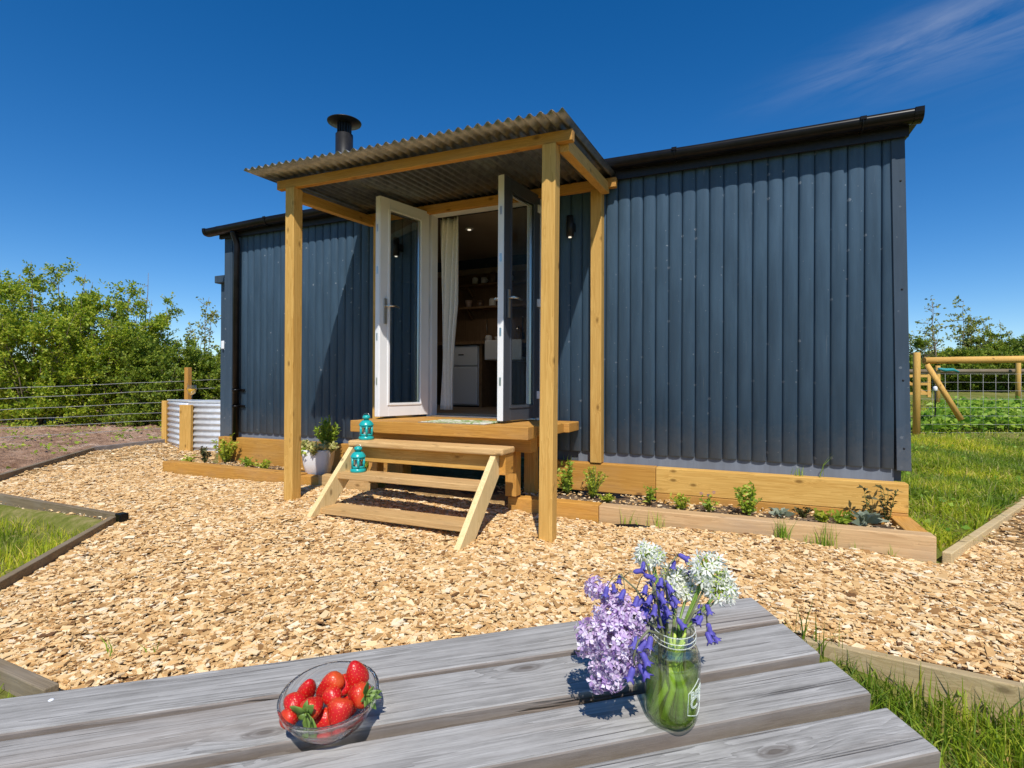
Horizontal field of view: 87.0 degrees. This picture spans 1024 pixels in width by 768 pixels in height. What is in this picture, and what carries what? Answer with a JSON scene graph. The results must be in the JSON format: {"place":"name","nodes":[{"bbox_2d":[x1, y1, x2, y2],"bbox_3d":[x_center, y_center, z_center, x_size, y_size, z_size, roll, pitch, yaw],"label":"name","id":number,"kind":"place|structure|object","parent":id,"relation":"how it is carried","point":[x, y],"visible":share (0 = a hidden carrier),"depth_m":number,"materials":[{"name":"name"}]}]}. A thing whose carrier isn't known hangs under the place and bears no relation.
{"place":"outdoors","nodes":[
{"label":"outdoors","id":0,"kind":"place"},
{"bbox_2d":[0,512,84,697],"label":"plot grass","id":1,"kind":"structure","parent":0,"point":[41,550],"depth_m":3.94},
{"bbox_2d":[0,389,1023,767],"bbox_3d":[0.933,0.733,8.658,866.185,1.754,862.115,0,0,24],"label":"ground","id":2,"kind":"structure","parent":0,"point":[14,457],"depth_m":4.64,"materials":[{"name":"soil"}]},
{"bbox_2d":[0,269,45,421],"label":"hedge bush","id":3,"kind":"object","parent":2,"relation":"on","point":[24,285],"visible":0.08,"depth_m":14.34,"materials":[{"name":"green plant"}]},
{"bbox_2d":[0,658,58,696],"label":"edging board","id":4,"kind":"object","parent":2,"relation":"on","point":[17,680],"visible":0.45,"depth_m":2.07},
{"bbox_2d":[0,447,94,480],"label":"edging board","id":5,"kind":"object","parent":2,"relation":"on","point":[11,473],"visible":0.44,"depth_m":6.76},
{"bbox_2d":[0,259,99,427],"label":"hedge bush","id":6,"kind":"object","parent":2,"relation":"on","point":[27,374],"visible":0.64,"depth_m":13.28,"materials":[{"name":"green plant"}]},
{"bbox_2d":[0,516,115,589],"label":"edging board","id":7,"kind":"object","parent":2,"relation":"on","point":[29,567],"visible":0.44,"depth_m":3.45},
{"bbox_2d":[0,493,115,519],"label":"edging board","id":8,"kind":"object","parent":2,"relation":"on","point":[23,502],"visible":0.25,"depth_m":4.64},
{"bbox_2d":[0,257,152,424],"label":"hedge bush","id":9,"kind":"object","parent":2,"relation":"on","point":[87,299],"visible":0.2,"depth_m":13.99,"materials":[{"name":"green plant"}]},
{"bbox_2d":[0,419,161,469],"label":"weeds","id":10,"kind":"object","parent":2,"relation":"on","point":[50,444],"visible":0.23,"depth_m":9.92,"materials":[{"name":"green plant"}]},
{"bbox_2d":[21,278,170,426],"bbox_3d":[-10.737,-0.710,13.819,3.002,3.920,3.096,0,0,1],"label":"hedge bush","id":11,"kind":"object","parent":2,"relation":"on","point":[76,372],"visible":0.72,"depth_m":13.46,"materials":[{"name":"green plant"}]},
{"bbox_2d":[0,367,220,437],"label":"wire fence","id":12,"kind":"object","parent":2,"relation":"on","point":[188,380],"visible":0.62,"depth_m":11.56,"materials":[{"name":"grey"}]},
{"bbox_2d":[94,439,164,450],"bbox_3d":[-6.191,1.055,8.828,0.060,0.220,1.223,0,0,23],"label":"edging board","id":13,"kind":"object","parent":2,"relation":"on","point":[114,446],"visible":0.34,"depth_m":8.70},
{"bbox_2d":[90,292,184,422],"bbox_3d":[-10.489,-0.603,15.077,2.560,3.837,2.311,0,0,45],"label":"hedge bush","id":14,"kind":"object","parent":2,"relation":"on","point":[167,340],"visible":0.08,"depth_m":15.06,"materials":[{"name":"green plant"}]},
{"bbox_2d":[87,331,218,426],"bbox_3d":[-9.248,0.018,13.818,3.009,2.702,2.397,0,0,19],"label":"hedge bush","id":15,"kind":"object","parent":2,"relation":"on","point":[131,372],"visible":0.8,"depth_m":13.29,"materials":[{"name":"green plant"}]},
{"bbox_2d":[137,336,216,425],"bbox_3d":[-8.934,0.027,14.068,2.512,2.577,2.018,0,0,30],"label":"hedge bush","id":16,"kind":"object","parent":2,"relation":"on","point":[196,363],"visible":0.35,"depth_m":13.45,"materials":[{"name":"green plant"}]},
{"bbox_2d":[161,399,219,451],"bbox_3d":[-4.927,0.681,8.717,2.530,0.822,0.762,0,0,24],"label":"corrugated box","id":17,"kind":"object","parent":2,"relation":"on","point":[193,426],"visible":0.56,"depth_m":8.40,"materials":[{"name":"silver metal"}]},
{"bbox_2d":[167,334,220,399],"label":"hedge bush","id":18,"kind":"object","parent":2,"relation":"on","point":[198,350],"visible":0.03,"depth_m":14.91,"materials":[{"name":"green plant"}]},
{"bbox_2d":[179,296,220,354],"bbox_3d":[-9.429,-0.770,16.238,1.607,3.724,1.155,0,0,-11],"label":"sapling","id":19,"kind":"object","parent":2,"relation":"on","point":[217,316],"visible":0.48,"depth_m":16.18,"materials":[{"name":"green plant"}]},
{"bbox_2d":[192,355,220,399],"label":"hedge bush","id":20,"kind":"object","parent":2,"relation":"on","point":[212,388],"visible":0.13,"depth_m":13.93,"materials":[{"name":"green plant"}]},
{"bbox_2d":[163,436,410,490],"bbox_3d":[-2.585,0.932,6.038,3.010,0.533,0.685,0,0,24],"label":"raised bed","id":21,"kind":"object","parent":2,"relation":"on","point":[261,449],"visible":0.21,"depth_m":6.04,"materials":[{"name":"brown wood"}]},
{"bbox_2d":[211,433,238,462],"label":"shrub","id":22,"kind":"object","parent":21,"relation":"in","point":[225,455],"visible":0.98,"depth_m":6.56,"materials":[{"name":"green plant"}]},
{"bbox_2d":[302,450,334,474],"bbox_3d":[-2.041,0.817,5.697,0.304,0.268,0.304,0,0,-5],"label":"plant pot","id":23,"kind":"object","parent":21,"relation":"in","point":[320,462],"visible":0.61,"depth_m":5.57,"materials":[{"name":"white ceramic"}]},
{"bbox_2d":[304,441,323,455],"bbox_3d":[-2.043,0.670,5.568,0.223,0.163,0.195,0,0,24],"label":"sedum","id":24,"kind":"object","parent":23,"relation":"in","point":[312,448],"visible":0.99,"depth_m":5.54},
{"bbox_2d":[313,415,339,443],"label":"shrub","id":25,"kind":"object","parent":23,"relation":"on","point":[326,433],"visible":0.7,"depth_m":5.69,"materials":[{"name":"green plant"}]},
{"bbox_2d":[318,440,338,452],"bbox_3d":[-1.916,0.669,5.628,0.226,0.168,0.221,0,0,-19],"label":"sedum","id":26,"kind":"object","parent":23,"relation":"in","point":[330,447],"visible":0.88,"depth_m":5.59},
{"bbox_2d":[306,439,514,550],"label":"wooden steps","id":27,"kind":"structure","parent":2,"relation":"on","point":[493,462],"depth_m":4.17,"materials":[{"name":"brown wood"}]},
{"bbox_2d":[350,444,365,472],"bbox_3d":[-1.273,0.612,4.468,0.128,0.227,0.128,0,0,12],"label":"lantern","id":28,"kind":"object","parent":27,"relation":"on","point":[358,455],"visible":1,"depth_m":4.43,"materials":[{"name":"teal metal"}]},
{"bbox_2d":[359,413,373,439],"bbox_3d":[-1.257,0.365,4.659,0.128,0.227,0.128,0,0,12],"label":"lantern","id":29,"kind":"object","parent":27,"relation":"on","point":[366,424],"visible":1,"depth_m":4.62,"materials":[{"name":"teal metal"}]},
{"bbox_2d":[244,107,616,542],"bbox_3d":[-0.670,-0.364,4.712,2.855,3.041,1.545,0,0,24],"label":"porch","id":30,"kind":"object","parent":2,"relation":"on","point":[550,151],"visible":0.94,"depth_m":4.58,"materials":[{"name":"brown wood"}]},
{"bbox_2d":[350,416,578,496],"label":"deck","id":31,"kind":"structure","parent":2,"relation":"on","point":[521,435],"depth_m":4.59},
{"bbox_2d":[418,419,505,424],"bbox_3d":[-0.426,0.326,4.658,0.640,0.010,0.410,0,0,24],"label":"door mat","id":32,"kind":"object","parent":31,"relation":"on","point":[467,422],"depth_m":4.60,"materials":[{"name":"beige"}]},
{"bbox_2d":[0,597,940,767],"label":"picnic table","id":33,"kind":"object","parent":2,"relation":"on","point":[774,693],"visible":0.83,"depth_m":0.86,"materials":[{"name":"grey wood"}]},
{"bbox_2d":[277,661,378,745],"bbox_3d":[-0.282,0.503,0.837,0.149,0.057,0.149,-2,8,-12],"label":"glass bowl","id":34,"kind":"object","parent":33,"relation":"on","point":[332,734],"visible":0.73,"depth_m":0.80,"materials":[{"name":"clear"}]},
{"bbox_2d":[279,708,298,729],"bbox_3d":[-0.329,0.496,0.804,0.029,0.028,0.029,5,-10,35],"label":"strawberry","id":35,"kind":"object","parent":34,"relation":"in","point":[289,715],"visible":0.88,"depth_m":0.79,"materials":[{"name":"red food"}]},
{"bbox_2d":[283,692,306,708],"bbox_3d":[-0.329,0.486,0.817,0.034,0.030,0.032,-2,19,-12],"label":"strawberry","id":36,"kind":"object","parent":34,"relation":"in","point":[297,699],"visible":0.75,"depth_m":0.81,"materials":[{"name":"red food"}]},
{"bbox_2d":[289,696,323,727],"bbox_3d":[-0.304,0.488,0.805,0.053,0.048,0.050,2,4,15],"label":"strawberry","id":37,"kind":"object","parent":34,"relation":"in","point":[308,711],"visible":0.98,"depth_m":0.79,"materials":[{"name":"red food"}]},
{"bbox_2d":[297,679,315,697],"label":"strawberry","id":38,"kind":"object","parent":34,"relation":"in","point":[307,688],"visible":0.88,"depth_m":0.84,"materials":[{"name":"red food"}]},
{"bbox_2d":[314,707,329,727],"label":"strawberry","id":39,"kind":"object","parent":34,"relation":"in","point":[321,720],"visible":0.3,"depth_m":0.81,"materials":[{"name":"red food"}]},
{"bbox_2d":[316,671,344,697],"bbox_3d":[-0.287,0.474,0.846,0.051,0.034,0.028,-41,6,5],"label":"strawberry","id":40,"kind":"object","parent":34,"relation":"in","point":[333,678],"visible":0.77,"depth_m":0.84,"materials":[{"name":"red food"}]},
{"bbox_2d":[322,686,341,704],"bbox_3d":[-0.274,0.482,0.827,0.030,0.032,0.033,-8,36,-41],"label":"strawberry","id":41,"kind":"object","parent":34,"relation":"in","point":[329,693],"visible":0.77,"depth_m":0.82,"materials":[{"name":"red food"}]},
{"bbox_2d":[327,697,353,724],"bbox_3d":[-0.260,0.493,0.808,0.040,0.041,0.034,1,-28,12],"label":"strawberry","id":42,"kind":"object","parent":34,"relation":"in","point":[339,709],"visible":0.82,"depth_m":0.80,"materials":[{"name":"red food"}]},
{"bbox_2d":[345,660,368,687],"bbox_3d":[-0.250,0.464,0.866,0.038,0.043,0.039,-21,20,-41],"label":"strawberry","id":43,"kind":"object","parent":34,"relation":"in","point":[357,672],"visible":0.91,"depth_m":0.85,"materials":[{"name":"red food"}]},
{"bbox_2d":[348,682,381,709],"bbox_3d":[-0.232,0.480,0.836,0.058,0.048,0.037,-18,-3,35],"label":"strawberry","id":44,"kind":"object","parent":34,"relation":"in","point":[360,695],"visible":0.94,"depth_m":0.82,"materials":[{"name":"red food"}]},
{"bbox_2d":[644,616,700,731],"bbox_3d":[0.251,0.449,0.845,0.082,0.152,0.083,-2,8,-12],"label":"glass jar","id":45,"kind":"object","parent":33,"relation":"on","point":[697,692],"visible":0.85,"depth_m":0.82,"materials":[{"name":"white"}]},
{"bbox_2d":[574,573,661,694],"bbox_3d":[0.163,0.408,0.820,0.140,0.211,0.112,0,0,8],"label":"lilac sprig","id":46,"kind":"object","parent":45,"relation":"in","point":[621,626],"visible":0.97,"depth_m":0.81,"materials":[{"name":"purple plant"}]},
{"bbox_2d":[601,565,664,710],"bbox_3d":[0.189,0.396,0.830,0.106,0.239,0.034,0,0,-3],"label":"bluebell","id":47,"kind":"object","parent":45,"relation":"in","point":[623,591],"visible":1,"depth_m":0.83,"materials":[{"name":"purple plant"}]},
{"bbox_2d":[622,629,669,715],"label":"bluebell","id":48,"kind":"object","parent":45,"relation":"in","point":[643,645],"visible":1,"depth_m":0.79,"materials":[{"name":"purple plant"}]},
{"bbox_2d":[631,537,668,694],"bbox_3d":[0.231,0.385,0.887,0.060,0.262,0.072,0,0,-24],"label":"allium","id":49,"kind":"object","parent":45,"relation":"in","point":[652,555],"visible":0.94,"depth_m":0.89,"materials":[{"name":"white plant"}]},
{"bbox_2d":[634,581,673,672],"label":"bluebell","id":50,"kind":"object","parent":45,"relation":"in","point":[657,595],"visible":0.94,"depth_m":0.82,"materials":[{"name":"purple plant"}]},
{"bbox_2d":[639,557,668,708],"bbox_3d":[0.217,0.394,0.849,0.057,0.240,0.033,0,0,-4],"label":"bluebell","id":51,"kind":"object","parent":45,"relation":"in","point":[643,563],"visible":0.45,"depth_m":0.85,"materials":[{"name":"purple plant"}]},
{"bbox_2d":[649,630,676,715],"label":"leafy stalk","id":52,"kind":"object","parent":45,"relation":"in","point":[657,702],"visible":0.79,"depth_m":0.84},
{"bbox_2d":[645,552,690,688],"bbox_3d":[0.248,0.390,0.863,0.070,0.244,0.031,0,0,-2],"label":"bluebell","id":53,"kind":"object","parent":45,"relation":"in","point":[673,564],"visible":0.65,"depth_m":0.86,"materials":[{"name":"purple plant"}]},
{"bbox_2d":[661,637,675,720],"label":"leafy stalk","id":54,"kind":"object","parent":45,"relation":"in","point":[668,704],"visible":0.78,"depth_m":0.83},
{"bbox_2d":[652,633,685,699],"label":"leafy stalk","id":55,"kind":"object","parent":45,"relation":"in","point":[654,696],"visible":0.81,"depth_m":0.85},
{"bbox_2d":[654,562,689,719],"bbox_3d":[0.259,0.406,0.883,0.090,0.224,0.064,0,0,-41],"label":"allium","id":56,"kind":"object","parent":45,"relation":"in","point":[674,577],"visible":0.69,"depth_m":0.87,"materials":[{"name":"white plant"}]},
{"bbox_2d":[656,575,687,700],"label":"bluebell","id":57,"kind":"object","parent":45,"relation":"in","point":[681,624],"visible":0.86,"depth_m":0.83,"materials":[{"name":"purple plant"}]},
{"bbox_2d":[664,645,683,723],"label":"leafy stalk","id":58,"kind":"object","parent":45,"relation":"in","point":[680,701],"visible":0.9,"depth_m":0.83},
{"bbox_2d":[664,637,692,719],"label":"leafy stalk","id":59,"kind":"object","parent":45,"relation":"in","point":[686,706],"visible":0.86,"depth_m":0.84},
{"bbox_2d":[676,576,699,677],"bbox_3d":[0.277,0.417,0.873,0.067,0.201,0.050,0,0,-32],"label":"allium","id":60,"kind":"object","parent":45,"relation":"in","point":[688,589],"visible":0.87,"depth_m":0.87,"materials":[{"name":"white plant"}]},
{"bbox_2d":[656,548,731,715],"bbox_3d":[0.291,0.390,0.851,0.122,0.254,0.064,0,0,-20],"label":"allium","id":61,"kind":"object","parent":45,"relation":"in","point":[700,574],"visible":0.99,"depth_m":0.85,"materials":[{"name":"white plant"}]},
{"bbox_2d":[681,603,721,673],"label":"bluebell","id":62,"kind":"object","parent":45,"relation":"in","point":[710,635],"visible":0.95,"depth_m":0.84,"materials":[{"name":"purple plant"}]},
{"bbox_2d":[672,568,740,720],"bbox_3d":[0.297,0.401,0.853,0.131,0.225,0.065,-2,8,-12],"label":"allium","id":63,"kind":"object","parent":45,"relation":"in","point":[728,589],"visible":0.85,"depth_m":0.84,"materials":[{"name":"white plant"}]},
{"bbox_2d":[0,442,1023,762],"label":"wood chips","id":64,"kind":"object","parent":2,"relation":"on","point":[170,506],"visible":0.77,"depth_m":3.03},
{"bbox_2d":[202,105,924,500],"bbox_3d":[-0.205,-1.113,6.365,7.785,4.350,3.209,0,0,24],"label":"garden cabin","id":65,"kind":"object","parent":2,"relation":"on","point":[756,303],"visible":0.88,"depth_m":4.64,"materials":[{"name":"blue paint"}]},
{"bbox_2d":[375,196,428,416],"bbox_3d":[-1.070,-0.732,5.355,0.212,2.085,0.663,0,0,38],"label":"door","id":66,"kind":"structure","parent":65,"relation":"in","point":[385,207],"depth_m":5.20,"materials":[{"name":"white plastic"}]},
{"bbox_2d":[453,345,478,406],"bbox_3d":[-0.568,-0.102,7.582,0.465,0.830,0.569,0,0,24],"label":"kitchen cabinet","id":67,"kind":"object","parent":65,"relation":"on","point":[466,378],"visible":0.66,"depth_m":7.30,"materials":[{"name":"white wood"}]},
{"bbox_2d":[437,340,526,406],"bbox_3d":[-0.156,-0.129,7.408,3.200,0.884,0.625,0,0,24],"label":"kitchen counter","id":68,"kind":"object","parent":65,"relation":"on","point":[487,383],"visible":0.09,"depth_m":7.35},
{"bbox_2d":[485,325,525,361],"bbox_3d":[0.000,-0.565,7.298,0.530,0.501,0.596,0,0,24],"label":"butler sink","id":69,"kind":"object","parent":68,"relation":"on","point":[490,350],"visible":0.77,"depth_m":7.07,"materials":[{"name":"white ceramic"}]},
{"bbox_2d":[438,206,526,409],"bbox_3d":[-0.234,-0.754,5.541,1.240,2.060,0.122,0,0,24],"label":"curtain","id":70,"kind":"object","parent":65,"relation":"hanging from","point":[450,247],"visible":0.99,"depth_m":5.72,"materials":[{"name":"beige fabric"}]},
{"bbox_2d":[458,280,526,296],"bbox_3d":[-0.133,-1.348,7.633,1.350,0.160,0.207,0,0,24],"label":"shelf","id":71,"kind":"object","parent":65,"relation":"attached to","point":[468,287],"visible":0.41,"depth_m":7.68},
{"bbox_2d":[458,303,526,319],"bbox_3d":[-0.135,-1.023,7.633,1.350,0.160,0.207,0,0,24],"label":"shelf","id":72,"kind":"object","parent":65,"relation":"attached to","point":[477,308],"visible":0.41,"depth_m":7.69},
{"bbox_2d":[495,174,541,420],"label":"door","id":73,"kind":"structure","parent":65,"relation":"in","point":[509,189],"depth_m":4.65,"materials":[{"name":"white plastic"}]},
{"bbox_2d":[557,460,574,493],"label":"shrub","id":74,"kind":"object","parent":2,"relation":"on","point":[566,485],"visible":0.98,"depth_m":4.78,"materials":[{"name":"green plant"}]},
{"bbox_2d":[583,465,608,497],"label":"shrub","id":75,"kind":"object","parent":2,"relation":"on","point":[593,485],"visible":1,"depth_m":4.67,"materials":[{"name":"green plant"}]},
{"bbox_2d":[642,486,657,503],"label":"seedling","id":76,"kind":"object","parent":2,"relation":"on","point":[650,495],"visible":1,"depth_m":4.42,"materials":[{"name":"green plant"}]},
{"bbox_2d":[669,492,690,509],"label":"seedling","id":77,"kind":"object","parent":2,"relation":"on","point":[681,505],"visible":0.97,"depth_m":4.20,"materials":[{"name":"green plant"}]},
{"bbox_2d":[699,491,718,511],"bbox_3d":[1.527,0.912,4.176,0.205,0.170,0.114,0,0,-28],"label":"viola","id":78,"kind":"object","parent":2,"relation":"on","point":[708,506],"visible":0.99,"depth_m":4.17,"materials":[{"name":"green plant"}]},
{"bbox_2d":[508,459,936,562],"bbox_3d":[1.441,1.010,4.260,2.927,0.593,0.685,0,0,24],"label":"raised bed","id":79,"kind":"object","parent":2,"relation":"on","point":[910,537],"visible":0.63,"depth_m":4.13,"materials":[{"name":"brown wood"}]},
{"bbox_2d":[733,480,761,515],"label":"shrub","id":80,"kind":"object","parent":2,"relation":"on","point":[749,507],"visible":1,"depth_m":4.07,"materials":[{"name":"green plant"}]},
{"bbox_2d":[768,507,795,516],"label":"succulent","id":81,"kind":"object","parent":2,"relation":"on","point":[781,512],"visible":0.99,"depth_m":4.00,"materials":[{"name":"plant"}]},
{"bbox_2d":[774,519,794,540],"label":"grass tuft","id":82,"kind":"object","parent":2,"relation":"on","point":[783,533],"visible":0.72,"depth_m":3.67,"materials":[{"name":"green plant"}]},
{"bbox_2d":[813,508,830,522],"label":"seedling","id":83,"kind":"object","parent":2,"relation":"on","point":[820,516],"visible":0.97,"depth_m":3.83,"materials":[{"name":"green plant"}]},
{"bbox_2d":[812,518,839,546],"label":"grass tuft","id":84,"kind":"object","parent":2,"relation":"on","point":[824,543],"visible":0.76,"depth_m":3.57,"materials":[{"name":"green plant"}]},
{"bbox_2d":[830,509,853,524],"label":"seedling","id":85,"kind":"object","parent":2,"relation":"on","point":[839,519],"visible":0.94,"depth_m":3.77,"materials":[{"name":"green plant"}]},
{"bbox_2d":[856,485,878,512],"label":"shrub","id":86,"kind":"object","parent":2,"relation":"on","point":[870,510],"visible":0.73,"depth_m":3.90,"materials":[{"name":"green plant"}]},
{"bbox_2d":[850,510,888,525],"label":"succulent","id":87,"kind":"object","parent":2,"relation":"on","point":[865,517],"visible":0.98,"depth_m":3.71,"materials":[{"name":"plant"}]},
{"bbox_2d":[872,484,899,522],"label":"shrub","id":88,"kind":"object","parent":2,"relation":"on","point":[885,509],"visible":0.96,"depth_m":3.84,"materials":[{"name":"green plant"}]},
{"bbox_2d":[799,635,1023,731],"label":"edging board","id":89,"kind":"object","parent":2,"relation":"on","point":[1012,691],"depth_m":2.12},
{"bbox_2d":[910,374,930,396],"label":"trellis gate","id":90,"kind":"structure","parent":2,"relation":"on","point":[928,384],"depth_m":14.98,"materials":[{"name":"brown wood"}]},
{"bbox_2d":[909,295,947,356],"bbox_3d":[18.058,-1.771,23.363,1.621,4.175,1.336,0,0,-37],"label":"sapling","id":91,"kind":"object","parent":2,"relation":"on","point":[933,344],"visible":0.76,"depth_m":23.28,"materials":[{"name":"green plant"}]},
{"bbox_2d":[909,319,951,357],"bbox_3d":[18.120,-1.265,24.033,2.108,3.122,1.380,0,0,2],"label":"sapling","id":92,"kind":"object","parent":2,"relation":"on","point":[930,338],"visible":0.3,"depth_m":23.74,"materials":[{"name":"green plant"}]},
{"bbox_2d":[909,336,958,368],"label":"hedge bush","id":93,"kind":"object","parent":2,"relation":"on","point":[919,344],"visible":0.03,"depth_m":22.98,"materials":[{"name":"green plant"}]},
{"bbox_2d":[909,355,969,391],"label":"hedge bush","id":94,"kind":"object","parent":2,"relation":"on","point":[943,378],"visible":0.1,"depth_m":21.27,"materials":[{"name":"green plant"}]},
{"bbox_2d":[921,353,981,391],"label":"hedge bush","id":95,"kind":"object","parent":2,"relation":"on","point":[953,385],"visible":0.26,"depth_m":21.69,"materials":[{"name":"green plant"}]},
{"bbox_2d":[901,428,1023,767],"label":"lawn weeds","id":96,"kind":"object","parent":2,"relation":"on","point":[965,527],"visible":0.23,"depth_m":5.03,"materials":[{"name":"green plant"}]},
{"bbox_2d":[912,339,1017,364],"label":"hedge bush","id":97,"kind":"object","parent":2,"relation":"on","point":[989,347],"visible":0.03,"depth_m":22.75,"materials":[{"name":"green plant"}]},
{"bbox_2d":[943,295,989,356],"bbox_3d":[20.406,-1.870,24.116,2.129,4.291,1.571,0,0,-30],"label":"sapling","id":98,"kind":"object","parent":2,"relation":"on","point":[970,321],"visible":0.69,"depth_m":23.93,"materials":[{"name":"green plant"}]},
{"bbox_2d":[909,363,1023,402],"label":"fence","id":99,"kind":"object","parent":2,"relation":"on","point":[1017,370],"visible":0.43,"depth_m":14.04,"materials":[{"name":"brown wood"}]},
{"bbox_2d":[910,396,1023,432],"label":"vegetable crop","id":100,"kind":"object","parent":2,"relation":"on","point":[945,418],"visible":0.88,"depth_m":9.86,"materials":[{"name":"green plant"}]},
{"bbox_2d":[912,352,1023,435],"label":"rail fence","id":101,"kind":"object","parent":2,"relation":"on","point":[917,407],"visible":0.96,"depth_m":8.95,"materials":[{"name":"brown wood"}]},
{"bbox_2d":[933,347,1023,391],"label":"hedge bush","id":102,"kind":"object","parent":2,"relation":"on","point":[963,352],"visible":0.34,"depth_m":21.46,"materials":[{"name":"green plant"}]},
{"bbox_2d":[942,499,1023,562],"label":"edging board","id":103,"kind":"object","parent":2,"relation":"on","point":[953,553],"visible":0.46,"depth_m":3.74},
{"bbox_2d":[952,336,1023,391],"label":"hedge bush","id":104,"kind":"object","parent":2,"relation":"on","point":[993,352],"visible":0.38,"depth_m":21.31,"materials":[{"name":"green plant"}]},
{"bbox_2d":[973,320,1012,353],"bbox_3d":[21.694,-1.350,23.991,1.560,3.188,1.675,0,0,-5],"label":"sapling","id":105,"kind":"object","parent":2,"relation":"on","point":[1010,332],"visible":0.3,"depth_m":24.25,"materials":[{"name":"green plant"}]},
{"bbox_2d":[972,329,1023,354],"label":"hedge bush","id":106,"kind":"object","parent":2,"relation":"on","point":[995,345],"visible":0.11,"depth_m":23.28,"materials":[{"name":"green plant"}]},
{"bbox_2d":[0,0,1023,360],"label":"sky","id":107,"kind":"structure","parent":0,"point":[130,129],"materials":[{"name":"blue"}]},
{"bbox_2d":[777,596,1023,767],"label":"verge grass","id":108,"kind":"structure","parent":0,"point":[1014,740],"depth_m":1.96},
{"bbox_2d":[896,399,1023,551],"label":"lawn grass","id":109,"kind":"structure","parent":0,"point":[971,467],"depth_m":5.45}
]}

